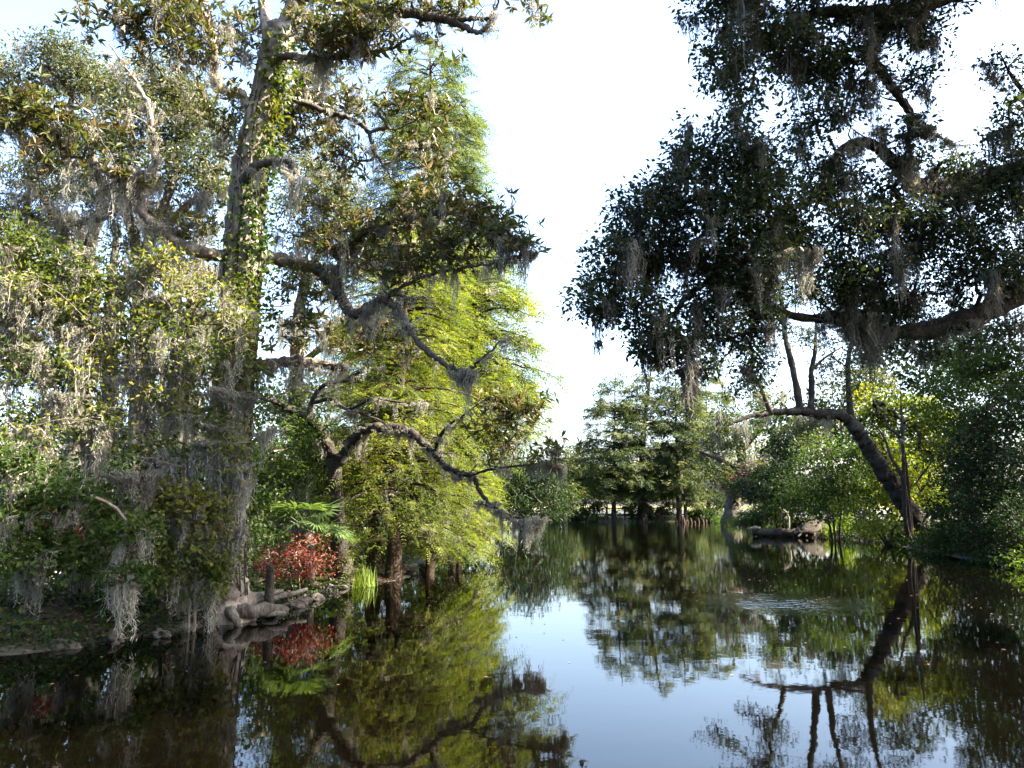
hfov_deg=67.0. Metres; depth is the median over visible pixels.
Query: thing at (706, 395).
cypress
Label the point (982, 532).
bank shrub
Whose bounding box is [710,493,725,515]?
shore bush
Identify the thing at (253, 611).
driftwood log
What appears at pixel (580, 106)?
sky
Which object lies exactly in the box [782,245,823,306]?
spanish moss
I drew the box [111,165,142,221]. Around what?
spanish moss
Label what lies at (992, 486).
bank tree
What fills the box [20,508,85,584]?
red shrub
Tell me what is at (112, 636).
shore rock
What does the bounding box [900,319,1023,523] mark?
bank tree
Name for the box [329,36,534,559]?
bald cypress
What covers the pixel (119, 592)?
spanish moss
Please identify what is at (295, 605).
shore rock
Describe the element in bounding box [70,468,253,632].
overhanging shrub
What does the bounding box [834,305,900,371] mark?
spanish moss
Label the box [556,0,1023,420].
great live oak
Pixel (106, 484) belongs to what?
evergreen bush
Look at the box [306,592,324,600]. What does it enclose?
shore rock
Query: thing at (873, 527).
bank shrub
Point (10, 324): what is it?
spanish moss
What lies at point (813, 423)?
bank tree
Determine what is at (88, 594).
undergrowth
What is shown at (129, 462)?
evergreen bush
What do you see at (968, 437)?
crape myrtle
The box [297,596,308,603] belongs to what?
shore rock
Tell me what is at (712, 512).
shore bush
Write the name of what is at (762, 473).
bank shrub
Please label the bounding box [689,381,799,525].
mossy oak
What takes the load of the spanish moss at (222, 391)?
hanging from the understory tree at (189, 322)
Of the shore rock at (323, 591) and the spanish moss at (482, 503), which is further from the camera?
the shore rock at (323, 591)
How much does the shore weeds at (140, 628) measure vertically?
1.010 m
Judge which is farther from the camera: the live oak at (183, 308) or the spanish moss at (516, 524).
the live oak at (183, 308)
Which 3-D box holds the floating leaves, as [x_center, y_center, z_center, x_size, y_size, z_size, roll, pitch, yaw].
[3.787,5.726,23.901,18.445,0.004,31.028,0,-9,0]
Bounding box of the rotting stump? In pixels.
[792,519,826,537]
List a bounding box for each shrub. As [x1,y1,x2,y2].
[0,427,167,643]
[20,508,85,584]
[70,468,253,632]
[246,395,374,569]
[252,532,342,595]
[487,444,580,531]
[715,498,791,534]
[727,437,826,528]
[772,427,876,540]
[821,493,930,544]
[909,488,1023,567]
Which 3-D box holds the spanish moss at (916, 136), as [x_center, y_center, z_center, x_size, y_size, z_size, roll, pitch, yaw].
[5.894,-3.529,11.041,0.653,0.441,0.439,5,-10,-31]
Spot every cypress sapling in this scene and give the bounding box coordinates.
[373,455,493,575]
[406,455,518,570]
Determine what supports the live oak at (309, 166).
on the ground
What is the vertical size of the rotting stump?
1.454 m
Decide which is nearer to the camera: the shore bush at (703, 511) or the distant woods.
the shore bush at (703, 511)
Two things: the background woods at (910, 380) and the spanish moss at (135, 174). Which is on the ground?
the background woods at (910, 380)
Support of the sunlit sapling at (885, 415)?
on the ground
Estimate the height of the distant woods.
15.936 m
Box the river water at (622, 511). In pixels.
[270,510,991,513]
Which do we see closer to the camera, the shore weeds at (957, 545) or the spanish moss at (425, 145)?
the spanish moss at (425, 145)
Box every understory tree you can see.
[0,202,211,607]
[77,233,288,622]
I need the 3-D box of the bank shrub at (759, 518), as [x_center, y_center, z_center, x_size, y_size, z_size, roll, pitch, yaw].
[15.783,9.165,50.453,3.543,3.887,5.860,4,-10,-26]
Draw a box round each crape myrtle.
[727,453,802,525]
[936,398,1017,542]
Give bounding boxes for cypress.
[286,181,510,587]
[294,290,453,569]
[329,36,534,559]
[362,237,574,565]
[569,368,661,522]
[598,365,685,521]
[640,375,716,522]
[653,381,722,522]
[671,373,749,516]
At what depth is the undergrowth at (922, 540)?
34.95 m
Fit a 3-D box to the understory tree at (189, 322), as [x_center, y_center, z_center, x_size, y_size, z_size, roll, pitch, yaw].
[-5.467,0.836,12.705,3.752,6.793,2.036,0,-9,0]
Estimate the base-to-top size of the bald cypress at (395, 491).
11.771 m
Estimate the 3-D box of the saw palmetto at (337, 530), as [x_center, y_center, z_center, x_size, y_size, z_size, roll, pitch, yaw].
[-4.652,3.783,17.864,2.087,2.335,2.210,0,-9,0]
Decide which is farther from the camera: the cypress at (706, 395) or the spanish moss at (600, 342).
the cypress at (706, 395)
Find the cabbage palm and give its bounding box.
[750,410,785,516]
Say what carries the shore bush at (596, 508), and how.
on the ground
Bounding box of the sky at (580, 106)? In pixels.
[0,0,1023,504]
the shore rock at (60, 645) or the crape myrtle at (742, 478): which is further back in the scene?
the crape myrtle at (742, 478)
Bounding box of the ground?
[0,504,1023,655]
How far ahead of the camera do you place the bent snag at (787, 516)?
45.30 m
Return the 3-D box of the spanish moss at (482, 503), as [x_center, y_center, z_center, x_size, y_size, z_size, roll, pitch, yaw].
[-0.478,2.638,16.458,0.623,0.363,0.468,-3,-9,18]
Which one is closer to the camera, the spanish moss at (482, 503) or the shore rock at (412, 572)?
the spanish moss at (482, 503)
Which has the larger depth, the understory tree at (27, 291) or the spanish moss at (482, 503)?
the spanish moss at (482, 503)
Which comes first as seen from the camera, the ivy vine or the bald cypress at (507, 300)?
the ivy vine
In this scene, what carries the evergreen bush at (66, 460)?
on the ground
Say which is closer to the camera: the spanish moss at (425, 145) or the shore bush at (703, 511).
the spanish moss at (425, 145)
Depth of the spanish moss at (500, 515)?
16.16 m
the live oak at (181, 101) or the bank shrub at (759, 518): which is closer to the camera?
the live oak at (181, 101)
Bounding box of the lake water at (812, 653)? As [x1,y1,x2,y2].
[0,521,1023,767]
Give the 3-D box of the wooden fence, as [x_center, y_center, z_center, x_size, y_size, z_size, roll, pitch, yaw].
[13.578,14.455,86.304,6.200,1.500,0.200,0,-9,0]
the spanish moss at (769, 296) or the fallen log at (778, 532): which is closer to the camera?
the spanish moss at (769, 296)
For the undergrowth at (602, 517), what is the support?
on the ground
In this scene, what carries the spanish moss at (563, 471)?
hanging from the forked tree at (335, 461)
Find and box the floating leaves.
[52,545,1013,684]
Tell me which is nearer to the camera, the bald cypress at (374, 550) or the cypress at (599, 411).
the bald cypress at (374, 550)
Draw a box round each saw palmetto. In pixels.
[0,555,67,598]
[264,498,356,588]
[294,578,354,595]
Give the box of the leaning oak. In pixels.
[684,223,955,537]
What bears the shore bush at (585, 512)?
on the ground
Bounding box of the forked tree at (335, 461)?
[258,325,583,577]
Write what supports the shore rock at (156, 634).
on the ground
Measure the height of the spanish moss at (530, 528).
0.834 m
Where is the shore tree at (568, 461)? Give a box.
[549,441,591,522]
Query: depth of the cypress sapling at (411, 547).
21.75 m
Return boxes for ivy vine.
[203,25,312,597]
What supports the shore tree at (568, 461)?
on the ground
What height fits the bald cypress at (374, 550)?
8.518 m
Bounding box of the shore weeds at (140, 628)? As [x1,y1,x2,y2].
[0,564,332,653]
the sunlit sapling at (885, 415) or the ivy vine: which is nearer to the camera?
the ivy vine
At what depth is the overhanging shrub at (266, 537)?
18.80 m
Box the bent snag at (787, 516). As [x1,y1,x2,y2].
[779,508,789,527]
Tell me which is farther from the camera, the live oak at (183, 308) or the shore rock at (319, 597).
the live oak at (183, 308)
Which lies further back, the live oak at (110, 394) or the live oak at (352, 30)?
the live oak at (110, 394)
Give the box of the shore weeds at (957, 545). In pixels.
[539,515,1023,570]
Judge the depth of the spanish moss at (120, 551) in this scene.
10.92 m
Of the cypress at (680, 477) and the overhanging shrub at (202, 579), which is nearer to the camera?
the overhanging shrub at (202, 579)
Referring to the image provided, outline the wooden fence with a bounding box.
[606,507,661,519]
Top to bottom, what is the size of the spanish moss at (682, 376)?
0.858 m
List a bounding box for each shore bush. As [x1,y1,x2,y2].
[570,502,580,520]
[577,506,594,521]
[587,499,606,518]
[622,505,639,521]
[647,509,659,521]
[655,503,673,521]
[687,508,701,521]
[694,504,711,520]
[706,507,722,519]
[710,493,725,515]
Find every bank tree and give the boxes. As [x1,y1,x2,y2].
[770,363,901,520]
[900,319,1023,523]
[910,374,1023,533]
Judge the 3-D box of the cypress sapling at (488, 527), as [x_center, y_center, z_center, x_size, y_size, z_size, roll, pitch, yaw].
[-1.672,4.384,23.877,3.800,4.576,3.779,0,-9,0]
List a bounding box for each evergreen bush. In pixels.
[0,447,82,560]
[45,451,139,554]
[108,427,204,567]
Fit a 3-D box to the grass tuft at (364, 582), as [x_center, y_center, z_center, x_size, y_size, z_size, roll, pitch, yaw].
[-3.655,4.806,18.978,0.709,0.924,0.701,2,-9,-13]
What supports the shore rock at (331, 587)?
on the ground
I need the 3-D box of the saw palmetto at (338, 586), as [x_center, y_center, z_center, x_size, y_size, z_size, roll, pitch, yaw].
[-4.178,4.627,17.083,1.468,0.736,1.340,5,-10,-31]
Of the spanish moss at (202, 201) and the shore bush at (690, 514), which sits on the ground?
the shore bush at (690, 514)
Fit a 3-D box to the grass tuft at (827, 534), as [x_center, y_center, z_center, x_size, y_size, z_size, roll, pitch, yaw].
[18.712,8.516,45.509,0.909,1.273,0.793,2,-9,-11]
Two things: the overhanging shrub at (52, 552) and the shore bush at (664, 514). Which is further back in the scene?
the shore bush at (664, 514)
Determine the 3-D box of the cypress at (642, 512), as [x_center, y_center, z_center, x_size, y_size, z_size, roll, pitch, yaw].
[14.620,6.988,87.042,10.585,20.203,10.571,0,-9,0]
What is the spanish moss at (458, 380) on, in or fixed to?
attached to the live oak at (352, 30)
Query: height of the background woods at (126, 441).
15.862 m
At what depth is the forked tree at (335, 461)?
17.54 m
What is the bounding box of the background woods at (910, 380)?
[728,309,1023,526]
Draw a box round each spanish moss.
[0,314,33,374]
[94,532,129,617]
[99,467,164,520]
[103,572,143,640]
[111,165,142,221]
[173,187,214,229]
[186,382,260,427]
[413,169,429,205]
[416,135,436,159]
[452,369,473,393]
[473,500,501,515]
[494,509,506,542]
[511,520,521,544]
[517,517,545,557]
[556,463,566,484]
[593,339,602,356]
[669,366,706,422]
[748,265,781,344]
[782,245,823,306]
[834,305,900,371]
[902,123,936,147]
[912,37,929,53]
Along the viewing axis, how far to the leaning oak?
37.83 m
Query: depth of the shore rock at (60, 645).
10.80 m
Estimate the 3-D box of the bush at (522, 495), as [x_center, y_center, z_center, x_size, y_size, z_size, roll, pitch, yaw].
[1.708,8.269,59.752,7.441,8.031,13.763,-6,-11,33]
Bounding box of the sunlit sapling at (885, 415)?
[837,381,961,544]
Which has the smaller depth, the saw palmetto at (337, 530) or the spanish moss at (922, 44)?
the spanish moss at (922, 44)
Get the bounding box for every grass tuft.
[348,562,377,587]
[821,523,836,537]
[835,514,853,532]
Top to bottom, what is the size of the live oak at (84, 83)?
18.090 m
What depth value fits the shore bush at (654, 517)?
87.04 m
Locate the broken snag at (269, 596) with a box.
[264,564,274,603]
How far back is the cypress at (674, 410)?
84.76 m
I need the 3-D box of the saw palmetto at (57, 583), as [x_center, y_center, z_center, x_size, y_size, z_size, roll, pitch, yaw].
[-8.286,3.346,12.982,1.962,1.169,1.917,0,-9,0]
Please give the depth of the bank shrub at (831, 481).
42.71 m
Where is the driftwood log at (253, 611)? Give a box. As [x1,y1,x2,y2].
[236,602,288,618]
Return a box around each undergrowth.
[0,529,426,638]
[535,510,722,522]
[750,516,1023,568]
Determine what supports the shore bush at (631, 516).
on the ground
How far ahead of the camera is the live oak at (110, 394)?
28.23 m
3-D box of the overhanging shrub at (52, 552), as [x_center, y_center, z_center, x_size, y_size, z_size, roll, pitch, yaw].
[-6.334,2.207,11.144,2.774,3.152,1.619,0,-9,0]
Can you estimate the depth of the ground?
11.93 m
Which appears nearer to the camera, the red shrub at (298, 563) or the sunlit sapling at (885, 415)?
the red shrub at (298, 563)
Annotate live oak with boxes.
[0,0,553,627]
[0,24,150,529]
[3,215,121,542]
[30,39,242,545]
[151,256,218,461]
[255,119,411,545]
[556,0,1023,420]
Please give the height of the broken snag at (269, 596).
0.816 m
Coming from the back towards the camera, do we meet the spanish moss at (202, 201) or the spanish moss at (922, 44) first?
the spanish moss at (202, 201)
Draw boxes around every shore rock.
[49,638,82,650]
[102,632,124,644]
[148,628,171,638]
[282,599,305,608]
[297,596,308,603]
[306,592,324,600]
[315,587,329,595]
[325,583,337,592]
[404,570,418,575]
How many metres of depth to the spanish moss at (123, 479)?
11.65 m
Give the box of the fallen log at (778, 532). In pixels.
[752,528,794,536]
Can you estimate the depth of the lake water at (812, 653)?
9.34 m
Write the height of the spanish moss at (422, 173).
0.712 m
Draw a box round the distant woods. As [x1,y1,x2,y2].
[533,460,797,506]
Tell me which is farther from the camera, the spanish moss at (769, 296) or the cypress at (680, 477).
the cypress at (680, 477)
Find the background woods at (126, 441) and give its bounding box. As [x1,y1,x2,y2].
[0,330,497,534]

